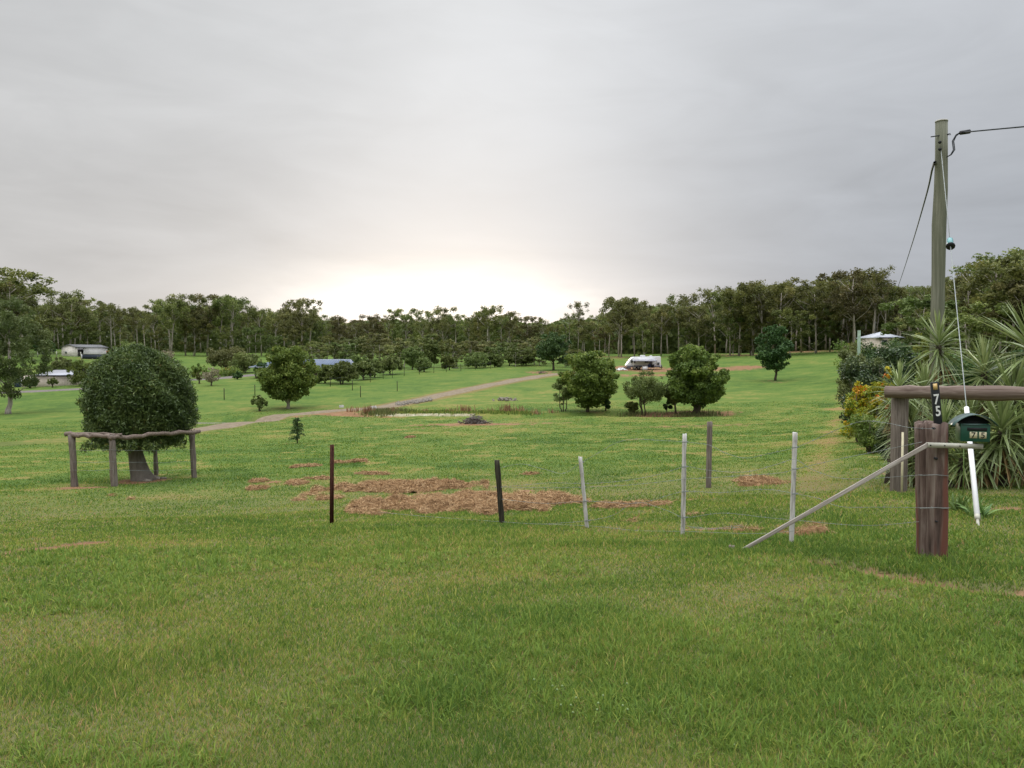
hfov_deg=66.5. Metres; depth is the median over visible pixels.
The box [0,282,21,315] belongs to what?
eucalypt
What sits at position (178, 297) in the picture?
eucalypt
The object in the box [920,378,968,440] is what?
garden tree
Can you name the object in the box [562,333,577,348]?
eucalypt
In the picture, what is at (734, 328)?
eucalypt
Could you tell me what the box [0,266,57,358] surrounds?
eucalypt
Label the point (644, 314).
eucalypt
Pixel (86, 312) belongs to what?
eucalypt
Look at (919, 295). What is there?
eucalypt
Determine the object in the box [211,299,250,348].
eucalypt
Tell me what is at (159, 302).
eucalypt
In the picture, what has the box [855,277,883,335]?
eucalypt
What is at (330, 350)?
eucalypt
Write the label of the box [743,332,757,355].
young tree
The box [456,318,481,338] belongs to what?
eucalypt
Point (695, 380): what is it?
creek tree
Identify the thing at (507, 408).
creek weeds
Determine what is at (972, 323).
eucalypt
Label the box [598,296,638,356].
eucalypt
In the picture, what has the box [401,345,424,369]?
paddock tree
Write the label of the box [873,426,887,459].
hedge shrub
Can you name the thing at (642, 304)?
eucalypt
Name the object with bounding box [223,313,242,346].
eucalypt
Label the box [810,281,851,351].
eucalypt
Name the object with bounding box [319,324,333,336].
eucalypt
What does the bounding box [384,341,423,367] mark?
eucalypt
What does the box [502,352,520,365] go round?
paddock tree
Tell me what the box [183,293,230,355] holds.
eucalypt
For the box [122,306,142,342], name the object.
eucalypt
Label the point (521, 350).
eucalypt
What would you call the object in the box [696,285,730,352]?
eucalypt
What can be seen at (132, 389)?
bottle tree
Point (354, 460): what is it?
straw heap
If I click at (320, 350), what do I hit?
eucalypt
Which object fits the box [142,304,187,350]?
eucalypt
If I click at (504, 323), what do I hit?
eucalypt
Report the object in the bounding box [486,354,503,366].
paddock tree
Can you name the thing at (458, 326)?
eucalypt
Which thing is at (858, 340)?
garden pole
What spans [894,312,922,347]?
eucalypt
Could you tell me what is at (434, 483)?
straw heap
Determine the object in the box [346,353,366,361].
paddock tree
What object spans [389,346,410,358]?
eucalypt
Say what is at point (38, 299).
eucalypt
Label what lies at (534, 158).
sky
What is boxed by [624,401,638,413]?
creek shrub
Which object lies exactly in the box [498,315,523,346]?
eucalypt
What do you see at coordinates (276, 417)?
gravel road
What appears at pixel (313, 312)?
eucalypt
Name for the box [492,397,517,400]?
rock heap
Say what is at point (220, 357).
acacia
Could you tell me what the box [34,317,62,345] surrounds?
eucalypt
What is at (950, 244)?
guy wire
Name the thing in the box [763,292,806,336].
eucalypt
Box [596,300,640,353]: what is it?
eucalypt
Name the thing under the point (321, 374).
paddock tree
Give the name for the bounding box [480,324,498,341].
eucalypt
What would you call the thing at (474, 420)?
brush pile
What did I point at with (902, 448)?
garden stake
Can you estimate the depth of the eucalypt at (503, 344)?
176.30 m
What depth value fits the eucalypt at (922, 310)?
151.41 m
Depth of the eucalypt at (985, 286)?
124.69 m
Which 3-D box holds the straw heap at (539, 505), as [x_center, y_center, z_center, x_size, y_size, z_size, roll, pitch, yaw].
[0.207,2.034,13.324,2.080,0.414,2.373,0,2,0]
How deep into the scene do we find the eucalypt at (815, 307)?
181.34 m
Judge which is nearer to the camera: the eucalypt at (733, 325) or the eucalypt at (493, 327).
the eucalypt at (733, 325)
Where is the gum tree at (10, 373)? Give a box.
[0,296,54,413]
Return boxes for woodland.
[0,275,1021,353]
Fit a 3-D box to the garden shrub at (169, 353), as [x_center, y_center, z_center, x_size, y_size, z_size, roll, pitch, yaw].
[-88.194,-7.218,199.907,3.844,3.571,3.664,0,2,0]
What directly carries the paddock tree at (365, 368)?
on the ground at (808, 376)
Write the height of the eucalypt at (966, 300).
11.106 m
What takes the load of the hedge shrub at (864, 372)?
on the ground at (808, 376)
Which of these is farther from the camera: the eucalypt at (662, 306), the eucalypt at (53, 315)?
the eucalypt at (53, 315)
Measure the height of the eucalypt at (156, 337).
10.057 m
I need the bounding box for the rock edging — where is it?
[395,397,432,404]
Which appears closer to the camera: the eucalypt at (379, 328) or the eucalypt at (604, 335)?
the eucalypt at (604, 335)
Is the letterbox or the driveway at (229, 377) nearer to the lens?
the letterbox
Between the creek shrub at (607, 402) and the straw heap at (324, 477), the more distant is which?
the creek shrub at (607, 402)
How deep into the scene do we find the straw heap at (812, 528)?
8.32 m
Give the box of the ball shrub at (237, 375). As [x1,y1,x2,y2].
[232,371,242,378]
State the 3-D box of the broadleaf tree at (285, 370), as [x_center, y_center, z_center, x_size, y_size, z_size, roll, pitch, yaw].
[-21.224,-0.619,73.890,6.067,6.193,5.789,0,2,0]
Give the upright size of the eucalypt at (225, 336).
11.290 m
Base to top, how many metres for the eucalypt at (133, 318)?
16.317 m
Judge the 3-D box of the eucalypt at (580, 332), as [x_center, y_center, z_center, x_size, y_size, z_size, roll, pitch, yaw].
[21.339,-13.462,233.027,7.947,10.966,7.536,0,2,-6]
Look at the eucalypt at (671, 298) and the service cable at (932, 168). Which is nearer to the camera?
the service cable at (932, 168)
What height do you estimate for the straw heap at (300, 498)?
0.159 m
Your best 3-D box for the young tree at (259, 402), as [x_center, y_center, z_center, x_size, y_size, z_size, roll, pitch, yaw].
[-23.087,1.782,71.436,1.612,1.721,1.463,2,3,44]
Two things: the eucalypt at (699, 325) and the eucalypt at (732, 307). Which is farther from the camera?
the eucalypt at (732, 307)
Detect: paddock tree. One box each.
[316,364,334,382]
[326,360,359,383]
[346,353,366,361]
[351,359,375,379]
[368,359,384,376]
[378,355,402,374]
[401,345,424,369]
[415,357,432,371]
[422,340,440,367]
[440,355,457,369]
[463,352,487,367]
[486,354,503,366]
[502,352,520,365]
[516,351,535,364]
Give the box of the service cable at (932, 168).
[882,161,935,329]
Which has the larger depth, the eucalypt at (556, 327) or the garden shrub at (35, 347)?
the eucalypt at (556, 327)
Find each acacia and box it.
[206,346,245,368]
[227,352,261,372]
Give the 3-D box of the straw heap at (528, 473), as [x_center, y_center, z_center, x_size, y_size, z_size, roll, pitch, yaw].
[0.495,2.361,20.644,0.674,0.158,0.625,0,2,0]
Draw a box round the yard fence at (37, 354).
[0,351,80,357]
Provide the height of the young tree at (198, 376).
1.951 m
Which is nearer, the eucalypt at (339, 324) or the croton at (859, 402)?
the croton at (859, 402)
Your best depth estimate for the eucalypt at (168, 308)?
260.81 m
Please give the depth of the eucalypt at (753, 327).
187.19 m
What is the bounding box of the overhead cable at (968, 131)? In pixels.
[946,126,1023,157]
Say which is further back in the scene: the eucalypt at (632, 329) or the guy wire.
the eucalypt at (632, 329)
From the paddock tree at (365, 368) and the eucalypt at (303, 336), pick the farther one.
the eucalypt at (303, 336)
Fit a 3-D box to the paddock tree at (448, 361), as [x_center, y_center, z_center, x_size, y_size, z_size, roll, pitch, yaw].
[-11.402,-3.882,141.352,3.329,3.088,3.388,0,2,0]
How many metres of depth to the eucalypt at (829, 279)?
199.51 m
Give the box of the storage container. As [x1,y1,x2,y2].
[81,354,102,358]
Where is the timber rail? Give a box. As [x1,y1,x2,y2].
[884,385,1023,491]
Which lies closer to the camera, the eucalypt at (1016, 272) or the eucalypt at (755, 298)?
the eucalypt at (1016, 272)
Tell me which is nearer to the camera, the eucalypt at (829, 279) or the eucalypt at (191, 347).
the eucalypt at (829, 279)
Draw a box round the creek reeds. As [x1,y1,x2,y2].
[365,409,543,416]
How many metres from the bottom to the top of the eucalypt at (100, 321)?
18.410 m
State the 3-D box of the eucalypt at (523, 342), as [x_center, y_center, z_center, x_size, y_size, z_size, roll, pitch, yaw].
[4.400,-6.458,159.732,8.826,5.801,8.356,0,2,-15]
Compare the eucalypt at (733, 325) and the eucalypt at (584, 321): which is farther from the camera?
the eucalypt at (584, 321)
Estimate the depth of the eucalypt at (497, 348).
164.09 m
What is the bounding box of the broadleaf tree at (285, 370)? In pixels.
[254,345,320,408]
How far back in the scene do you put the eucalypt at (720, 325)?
222.62 m
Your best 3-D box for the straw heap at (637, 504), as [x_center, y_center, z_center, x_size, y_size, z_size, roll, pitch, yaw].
[1.905,1.861,12.098,1.240,0.263,0.686,0,2,0]
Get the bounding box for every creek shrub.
[552,378,571,411]
[602,398,610,410]
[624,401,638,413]
[663,402,672,410]
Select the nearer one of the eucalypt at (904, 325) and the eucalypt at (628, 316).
the eucalypt at (904, 325)
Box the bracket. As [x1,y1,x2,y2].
[926,442,982,448]
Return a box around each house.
[249,359,352,377]
[856,332,905,351]
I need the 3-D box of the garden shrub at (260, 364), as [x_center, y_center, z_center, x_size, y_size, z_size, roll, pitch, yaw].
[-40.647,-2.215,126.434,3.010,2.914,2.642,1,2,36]
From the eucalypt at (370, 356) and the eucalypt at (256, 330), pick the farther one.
the eucalypt at (256, 330)
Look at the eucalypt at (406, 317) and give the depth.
269.08 m
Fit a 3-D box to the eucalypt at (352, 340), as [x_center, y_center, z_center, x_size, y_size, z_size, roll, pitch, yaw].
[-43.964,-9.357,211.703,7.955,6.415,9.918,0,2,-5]
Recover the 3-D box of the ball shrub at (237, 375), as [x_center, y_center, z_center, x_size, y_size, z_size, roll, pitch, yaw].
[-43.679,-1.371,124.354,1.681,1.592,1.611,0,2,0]
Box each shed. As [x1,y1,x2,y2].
[13,370,83,386]
[60,344,108,356]
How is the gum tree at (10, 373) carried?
on the ground at (808, 376)
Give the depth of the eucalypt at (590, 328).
230.56 m
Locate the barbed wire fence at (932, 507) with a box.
[382,420,950,559]
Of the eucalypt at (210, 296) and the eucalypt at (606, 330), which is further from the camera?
the eucalypt at (210, 296)
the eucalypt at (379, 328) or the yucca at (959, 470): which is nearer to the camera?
the yucca at (959, 470)
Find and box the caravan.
[625,355,662,369]
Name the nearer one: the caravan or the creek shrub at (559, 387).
the creek shrub at (559, 387)
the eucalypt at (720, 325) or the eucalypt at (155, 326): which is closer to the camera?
the eucalypt at (720, 325)
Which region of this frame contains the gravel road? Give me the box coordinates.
[187,372,574,431]
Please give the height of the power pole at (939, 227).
7.905 m
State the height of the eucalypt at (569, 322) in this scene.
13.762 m
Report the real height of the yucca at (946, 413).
1.857 m
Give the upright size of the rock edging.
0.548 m
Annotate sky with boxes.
[0,0,1023,339]
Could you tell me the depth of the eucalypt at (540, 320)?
253.96 m
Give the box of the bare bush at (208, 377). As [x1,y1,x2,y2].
[200,367,220,385]
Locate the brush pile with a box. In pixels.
[458,414,491,423]
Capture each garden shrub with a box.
[24,376,36,387]
[33,341,56,355]
[50,356,74,369]
[112,339,141,349]
[161,349,174,358]
[189,363,207,377]
[208,365,243,375]
[253,361,266,376]
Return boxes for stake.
[901,432,903,493]
[950,441,967,499]
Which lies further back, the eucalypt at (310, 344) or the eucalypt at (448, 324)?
the eucalypt at (448, 324)
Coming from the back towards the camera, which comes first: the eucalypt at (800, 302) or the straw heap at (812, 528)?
the eucalypt at (800, 302)
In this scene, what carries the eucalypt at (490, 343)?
on the ground at (808, 376)
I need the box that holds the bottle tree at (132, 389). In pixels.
[74,342,200,481]
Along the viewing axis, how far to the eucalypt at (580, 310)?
237.05 m
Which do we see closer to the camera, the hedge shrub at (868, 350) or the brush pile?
the brush pile
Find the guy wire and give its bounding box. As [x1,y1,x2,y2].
[941,151,980,525]
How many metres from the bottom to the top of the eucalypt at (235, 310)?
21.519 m
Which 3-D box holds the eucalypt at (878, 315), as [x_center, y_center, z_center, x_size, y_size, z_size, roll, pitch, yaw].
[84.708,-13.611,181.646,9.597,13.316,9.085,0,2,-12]
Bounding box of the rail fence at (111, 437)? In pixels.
[64,429,200,486]
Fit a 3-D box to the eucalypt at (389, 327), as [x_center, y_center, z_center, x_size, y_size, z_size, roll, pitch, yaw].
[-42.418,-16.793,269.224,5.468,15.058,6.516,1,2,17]
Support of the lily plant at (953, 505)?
on the ground at (808, 376)
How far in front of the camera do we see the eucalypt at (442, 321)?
253.32 m
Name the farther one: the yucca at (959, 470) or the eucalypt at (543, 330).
the eucalypt at (543, 330)
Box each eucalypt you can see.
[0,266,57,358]
[0,279,37,309]
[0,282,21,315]
[0,296,37,356]
[10,295,40,336]
[27,305,51,353]
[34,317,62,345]
[39,289,99,343]
[41,295,74,345]
[41,303,74,348]
[45,305,65,352]
[56,296,94,343]
[57,324,84,343]
[65,300,105,344]
[72,311,102,344]
[88,310,107,342]
[89,330,109,348]
[90,307,114,342]
[93,302,121,348]
[98,308,127,346]
[108,308,132,345]
[117,331,134,346]
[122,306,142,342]
[126,309,145,343]
[134,312,164,348]
[135,316,151,345]
[141,312,163,348]
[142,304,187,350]
[146,328,168,350]
[148,298,184,350]
[152,300,196,354]
[165,293,208,355]
[171,302,209,351]
[179,304,212,355]
[179,317,211,355]
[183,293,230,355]
[183,314,212,352]
[201,294,243,348]
[202,304,238,348]
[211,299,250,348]
[215,296,247,349]
[215,326,239,349]
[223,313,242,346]
[235,311,264,352]
[237,304,258,352]
[240,307,275,355]
[241,326,270,354]
[254,310,279,346]
[264,314,285,343]
[266,335,282,347]
[274,308,295,345]
[276,300,318,344]
[282,329,304,347]
[283,298,322,340]
[290,341,326,358]
[291,317,315,344]
[299,307,324,354]
[307,343,330,358]
[311,335,348,358]
[313,314,333,338]
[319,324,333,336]
[320,344,345,358]
[323,342,358,358]
[327,320,350,338]
[328,315,355,340]
[335,319,364,343]
[337,338,360,353]
[339,347,356,356]
[346,322,362,349]
[349,340,371,357]
[353,336,377,356]
[356,313,388,337]
[358,333,402,359]
[358,339,384,359]
[367,317,389,333]
[372,345,396,357]
[381,314,397,338]
[382,323,407,344]
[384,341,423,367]
[387,308,425,338]
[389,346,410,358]
[400,319,421,342]
[406,333,437,357]
[411,319,429,351]
[421,309,440,338]
[421,322,440,339]
[425,306,458,340]
[435,314,459,343]
[437,348,454,357]
[438,339,468,361]
[446,313,470,354]
[452,340,486,361]
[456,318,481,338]
[460,319,473,339]
[466,315,486,338]
[469,331,487,351]
[470,307,502,352]
[473,304,503,353]
[475,341,496,359]
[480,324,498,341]
[484,346,505,354]
[488,315,508,355]
[492,310,521,342]
[492,341,511,355]
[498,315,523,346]
[500,342,515,353]
[500,347,529,366]
[512,338,545,364]
[514,316,542,340]
[523,324,539,341]
[526,346,546,365]
[534,318,549,334]
[537,325,555,338]
[546,324,565,340]
[553,322,575,341]
[555,348,583,366]
[559,312,580,346]
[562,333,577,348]
[569,301,589,353]
[571,321,595,352]
[576,320,594,350]
[580,324,602,347]
[587,315,605,349]
[590,327,618,352]
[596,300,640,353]
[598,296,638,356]
[600,297,638,356]
[600,313,616,355]
[622,298,652,356]
[622,304,642,348]
[629,322,653,355]
[633,308,662,354]
[642,308,668,353]
[646,306,679,355]
[648,303,678,353]
[666,293,691,349]
[668,292,707,343]
[670,304,706,333]
[675,307,707,337]
[678,325,696,346]
[680,304,719,345]
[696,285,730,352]
[696,316,720,349]
[709,303,747,352]
[710,290,750,355]
[715,292,763,352]
[721,281,766,355]
[721,296,760,354]
[722,315,747,352]
[733,310,771,355]
[735,287,773,346]
[743,282,764,355]
[743,287,775,332]
[746,277,810,325]
[763,285,794,348]
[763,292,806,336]
[771,307,815,353]
[774,293,809,350]
[787,279,841,352]
[788,291,827,350]
[792,299,841,352]
[793,292,813,352]
[808,281,850,349]
[809,276,873,346]
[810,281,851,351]
[816,267,888,347]
[822,299,871,342]
[823,270,883,341]
[855,265,898,333]
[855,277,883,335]
[856,297,899,334]
[859,280,897,331]
[862,286,898,330]
[863,280,889,332]
[872,284,916,335]
[878,294,959,357]
[883,304,915,335]
[886,286,919,335]
[890,287,925,349]
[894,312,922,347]
[907,286,930,329]
[912,285,930,328]
[915,301,1012,361]
[915,308,947,335]
[944,272,997,357]
[944,298,999,349]
[945,275,970,353]
[947,247,1023,357]
[956,261,989,331]
[957,257,1023,345]
[962,263,1011,350]
[976,287,1023,352]
[977,280,1023,358]
[985,247,1023,320]
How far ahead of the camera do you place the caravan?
138.44 m
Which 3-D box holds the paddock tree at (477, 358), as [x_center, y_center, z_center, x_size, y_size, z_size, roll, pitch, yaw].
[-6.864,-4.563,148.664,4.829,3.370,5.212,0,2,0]
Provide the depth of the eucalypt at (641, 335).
195.93 m
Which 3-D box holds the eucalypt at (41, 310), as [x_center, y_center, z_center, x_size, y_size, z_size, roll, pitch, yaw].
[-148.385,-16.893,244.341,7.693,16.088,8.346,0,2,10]
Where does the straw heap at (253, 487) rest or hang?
on the ground at (808, 376)
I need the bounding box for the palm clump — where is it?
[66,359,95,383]
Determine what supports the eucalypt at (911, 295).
on the ground at (808, 376)
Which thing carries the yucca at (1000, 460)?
on the ground at (808, 376)
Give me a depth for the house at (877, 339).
147.77 m
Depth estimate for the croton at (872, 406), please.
23.15 m
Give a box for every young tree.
[196,372,202,383]
[250,395,267,410]
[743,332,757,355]
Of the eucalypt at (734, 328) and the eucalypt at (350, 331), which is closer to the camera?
the eucalypt at (734, 328)
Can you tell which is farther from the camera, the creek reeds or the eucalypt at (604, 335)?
the eucalypt at (604, 335)
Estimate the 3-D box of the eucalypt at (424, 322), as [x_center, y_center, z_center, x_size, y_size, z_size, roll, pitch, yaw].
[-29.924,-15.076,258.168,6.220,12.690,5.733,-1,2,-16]
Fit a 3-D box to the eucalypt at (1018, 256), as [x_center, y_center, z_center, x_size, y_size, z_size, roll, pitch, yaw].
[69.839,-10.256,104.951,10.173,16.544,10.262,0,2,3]
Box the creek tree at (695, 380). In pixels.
[665,343,729,413]
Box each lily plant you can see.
[948,492,971,511]
[957,498,1004,516]
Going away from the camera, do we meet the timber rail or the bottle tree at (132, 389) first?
the timber rail
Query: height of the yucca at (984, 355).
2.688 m
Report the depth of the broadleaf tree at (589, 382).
62.93 m
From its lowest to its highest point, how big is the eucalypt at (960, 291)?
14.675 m
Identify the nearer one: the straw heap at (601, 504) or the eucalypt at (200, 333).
the straw heap at (601, 504)
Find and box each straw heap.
[245,483,269,489]
[247,476,269,482]
[274,478,310,485]
[289,462,321,467]
[290,493,306,500]
[299,476,489,495]
[302,474,335,479]
[313,493,344,500]
[334,457,369,463]
[337,487,592,515]
[354,470,393,474]
[487,493,582,510]
[521,471,541,474]
[587,498,632,508]
[604,498,671,508]
[621,515,637,522]
[679,510,702,516]
[719,524,763,532]
[732,473,790,486]
[782,519,835,535]
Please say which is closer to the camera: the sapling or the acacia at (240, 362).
the sapling
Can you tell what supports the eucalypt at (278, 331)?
on the ground at (808, 376)
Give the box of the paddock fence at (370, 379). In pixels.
[224,362,490,399]
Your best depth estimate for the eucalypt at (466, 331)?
256.88 m
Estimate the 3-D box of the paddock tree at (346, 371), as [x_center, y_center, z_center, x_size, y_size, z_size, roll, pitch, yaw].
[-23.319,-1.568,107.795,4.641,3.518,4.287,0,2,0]
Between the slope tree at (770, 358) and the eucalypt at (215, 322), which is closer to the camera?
the slope tree at (770, 358)
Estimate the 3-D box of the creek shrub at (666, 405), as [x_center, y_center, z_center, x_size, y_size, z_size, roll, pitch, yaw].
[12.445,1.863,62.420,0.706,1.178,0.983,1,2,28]
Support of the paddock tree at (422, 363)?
on the ground at (808, 376)
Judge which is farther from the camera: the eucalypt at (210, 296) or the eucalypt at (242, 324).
the eucalypt at (242, 324)
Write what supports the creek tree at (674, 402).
on the ground at (808, 376)
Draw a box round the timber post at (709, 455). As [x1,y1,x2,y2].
[706,421,712,487]
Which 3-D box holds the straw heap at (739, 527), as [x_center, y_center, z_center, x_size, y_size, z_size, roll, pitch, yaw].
[2.602,1.622,8.779,0.633,0.171,0.228,0,2,0]
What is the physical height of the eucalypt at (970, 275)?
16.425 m
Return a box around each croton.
[838,381,878,442]
[843,394,854,434]
[864,381,891,419]
[878,366,894,422]
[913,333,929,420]
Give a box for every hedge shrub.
[831,340,876,372]
[835,342,863,399]
[836,346,892,422]
[837,348,867,397]
[847,413,886,453]
[855,338,920,378]
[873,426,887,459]
[881,347,920,424]
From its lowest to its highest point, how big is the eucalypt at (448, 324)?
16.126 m
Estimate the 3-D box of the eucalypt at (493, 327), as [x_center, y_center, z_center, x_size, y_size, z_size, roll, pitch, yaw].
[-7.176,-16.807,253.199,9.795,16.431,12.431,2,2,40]
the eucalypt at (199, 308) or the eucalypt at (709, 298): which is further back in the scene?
the eucalypt at (199, 308)
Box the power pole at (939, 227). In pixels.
[929,119,950,415]
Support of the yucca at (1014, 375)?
on the ground at (808, 376)
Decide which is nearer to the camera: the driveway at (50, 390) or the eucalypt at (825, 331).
the driveway at (50, 390)
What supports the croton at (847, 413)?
on the ground at (808, 376)
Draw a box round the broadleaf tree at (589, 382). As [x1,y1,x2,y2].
[556,350,619,411]
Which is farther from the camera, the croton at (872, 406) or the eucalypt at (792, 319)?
the eucalypt at (792, 319)
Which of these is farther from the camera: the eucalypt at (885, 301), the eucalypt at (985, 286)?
the eucalypt at (885, 301)
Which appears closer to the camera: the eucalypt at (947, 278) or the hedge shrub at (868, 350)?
the hedge shrub at (868, 350)
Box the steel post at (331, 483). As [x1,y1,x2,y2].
[330,444,333,522]
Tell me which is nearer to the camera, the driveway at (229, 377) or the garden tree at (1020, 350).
the garden tree at (1020, 350)
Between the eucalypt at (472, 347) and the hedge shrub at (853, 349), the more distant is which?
the eucalypt at (472, 347)
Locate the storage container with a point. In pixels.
(89, 356)
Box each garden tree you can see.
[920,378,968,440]
[943,354,996,411]
[974,347,1023,413]
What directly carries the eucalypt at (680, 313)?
on the ground at (808, 376)
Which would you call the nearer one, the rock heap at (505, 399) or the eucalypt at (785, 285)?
the rock heap at (505, 399)
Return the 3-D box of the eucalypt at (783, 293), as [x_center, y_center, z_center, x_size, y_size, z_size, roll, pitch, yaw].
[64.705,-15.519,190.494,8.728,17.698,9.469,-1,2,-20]
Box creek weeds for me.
[346,403,557,414]
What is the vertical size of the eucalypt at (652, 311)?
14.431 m
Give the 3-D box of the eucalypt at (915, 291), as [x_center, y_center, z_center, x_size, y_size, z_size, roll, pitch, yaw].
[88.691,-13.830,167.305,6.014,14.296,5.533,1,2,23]
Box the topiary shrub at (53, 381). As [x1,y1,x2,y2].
[46,377,58,387]
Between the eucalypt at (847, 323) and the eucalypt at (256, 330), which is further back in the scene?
the eucalypt at (256, 330)
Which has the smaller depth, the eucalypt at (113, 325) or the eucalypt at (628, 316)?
the eucalypt at (628, 316)
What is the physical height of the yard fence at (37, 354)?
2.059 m
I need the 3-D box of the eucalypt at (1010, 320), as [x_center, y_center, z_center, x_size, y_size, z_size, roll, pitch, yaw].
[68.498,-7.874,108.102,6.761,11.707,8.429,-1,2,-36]
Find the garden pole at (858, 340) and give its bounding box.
[857,330,860,354]
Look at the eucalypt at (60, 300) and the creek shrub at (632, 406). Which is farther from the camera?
the eucalypt at (60, 300)
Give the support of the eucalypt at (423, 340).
on the ground at (808, 376)
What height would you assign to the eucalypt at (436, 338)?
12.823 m
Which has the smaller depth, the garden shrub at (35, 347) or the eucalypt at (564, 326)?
the garden shrub at (35, 347)
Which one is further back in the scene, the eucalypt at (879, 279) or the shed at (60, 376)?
the eucalypt at (879, 279)
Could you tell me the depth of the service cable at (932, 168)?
27.04 m
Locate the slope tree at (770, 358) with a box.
[754,324,793,380]
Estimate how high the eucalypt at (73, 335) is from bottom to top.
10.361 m
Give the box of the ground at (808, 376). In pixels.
[0,348,1023,767]
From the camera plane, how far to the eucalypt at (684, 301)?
203.13 m
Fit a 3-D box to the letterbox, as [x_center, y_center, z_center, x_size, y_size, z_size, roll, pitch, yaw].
[3.944,0.370,6.684,0.337,0.232,0.225,1,2,17]
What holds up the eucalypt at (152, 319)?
on the ground at (808, 376)
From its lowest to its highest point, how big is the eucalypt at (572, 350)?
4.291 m
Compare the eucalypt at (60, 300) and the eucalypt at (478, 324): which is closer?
the eucalypt at (478, 324)
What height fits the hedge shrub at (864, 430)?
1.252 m
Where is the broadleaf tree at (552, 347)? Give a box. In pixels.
[535,331,571,369]
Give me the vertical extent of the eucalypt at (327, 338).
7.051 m
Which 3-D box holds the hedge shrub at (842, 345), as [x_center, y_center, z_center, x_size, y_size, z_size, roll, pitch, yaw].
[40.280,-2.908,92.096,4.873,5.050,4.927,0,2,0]
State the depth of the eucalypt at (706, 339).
194.04 m
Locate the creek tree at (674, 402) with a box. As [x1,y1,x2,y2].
[662,388,680,413]
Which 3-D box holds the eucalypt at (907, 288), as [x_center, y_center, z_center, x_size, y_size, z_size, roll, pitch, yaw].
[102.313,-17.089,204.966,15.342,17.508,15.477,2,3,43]
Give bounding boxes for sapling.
[288,417,304,442]
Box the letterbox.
[948,413,998,441]
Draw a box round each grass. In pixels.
[0,399,1023,524]
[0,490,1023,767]
[354,407,728,417]
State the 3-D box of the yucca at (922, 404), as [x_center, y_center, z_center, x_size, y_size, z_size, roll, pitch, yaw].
[6.879,0.681,13.473,1.339,2.320,1.837,1,2,38]
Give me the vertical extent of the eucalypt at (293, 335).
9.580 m
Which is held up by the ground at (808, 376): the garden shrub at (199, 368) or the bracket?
the garden shrub at (199, 368)
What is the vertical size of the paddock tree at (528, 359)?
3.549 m
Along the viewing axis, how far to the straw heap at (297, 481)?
19.37 m
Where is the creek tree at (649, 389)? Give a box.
[622,370,669,415]
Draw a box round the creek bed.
[376,413,473,416]
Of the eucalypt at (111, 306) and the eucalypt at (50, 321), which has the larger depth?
the eucalypt at (111, 306)
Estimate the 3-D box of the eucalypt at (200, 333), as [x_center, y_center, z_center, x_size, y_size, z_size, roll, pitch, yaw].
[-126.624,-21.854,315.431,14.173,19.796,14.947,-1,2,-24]
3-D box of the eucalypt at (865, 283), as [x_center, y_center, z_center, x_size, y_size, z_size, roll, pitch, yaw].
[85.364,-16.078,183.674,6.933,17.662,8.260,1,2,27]
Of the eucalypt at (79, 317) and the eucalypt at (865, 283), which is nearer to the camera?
the eucalypt at (865, 283)
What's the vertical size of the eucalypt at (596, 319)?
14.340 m
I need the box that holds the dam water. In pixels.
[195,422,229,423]
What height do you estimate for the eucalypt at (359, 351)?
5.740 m
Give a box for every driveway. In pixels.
[20,388,81,392]
[192,374,254,380]
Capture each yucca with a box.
[864,382,916,483]
[870,359,953,467]
[878,428,1002,489]
[889,399,974,485]
[897,309,979,403]
[932,331,1023,472]
[948,384,1023,489]
[952,300,1023,460]
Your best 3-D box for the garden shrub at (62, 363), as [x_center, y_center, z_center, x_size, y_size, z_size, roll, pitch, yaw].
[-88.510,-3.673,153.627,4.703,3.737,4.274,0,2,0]
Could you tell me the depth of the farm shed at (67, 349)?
231.25 m
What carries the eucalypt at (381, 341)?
on the ground at (808, 376)
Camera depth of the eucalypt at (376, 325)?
312.49 m
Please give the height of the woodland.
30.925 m
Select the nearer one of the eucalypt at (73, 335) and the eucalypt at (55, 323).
the eucalypt at (73, 335)
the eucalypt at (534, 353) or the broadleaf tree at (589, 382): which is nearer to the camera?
the broadleaf tree at (589, 382)
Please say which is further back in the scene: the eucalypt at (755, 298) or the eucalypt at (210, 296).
the eucalypt at (210, 296)
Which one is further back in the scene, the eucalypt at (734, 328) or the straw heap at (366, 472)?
the eucalypt at (734, 328)
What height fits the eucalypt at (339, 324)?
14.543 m
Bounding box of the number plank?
[930,382,942,423]
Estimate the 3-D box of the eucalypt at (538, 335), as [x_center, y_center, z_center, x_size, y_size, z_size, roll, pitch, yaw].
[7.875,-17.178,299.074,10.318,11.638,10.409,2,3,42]
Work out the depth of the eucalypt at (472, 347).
158.73 m
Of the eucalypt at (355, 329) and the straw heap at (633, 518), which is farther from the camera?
the eucalypt at (355, 329)
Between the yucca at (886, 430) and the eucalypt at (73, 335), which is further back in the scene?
the eucalypt at (73, 335)
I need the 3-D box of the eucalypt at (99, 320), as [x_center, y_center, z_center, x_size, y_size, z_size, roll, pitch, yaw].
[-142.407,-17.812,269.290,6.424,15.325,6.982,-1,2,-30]
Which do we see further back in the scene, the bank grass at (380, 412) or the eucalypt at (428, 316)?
the eucalypt at (428, 316)

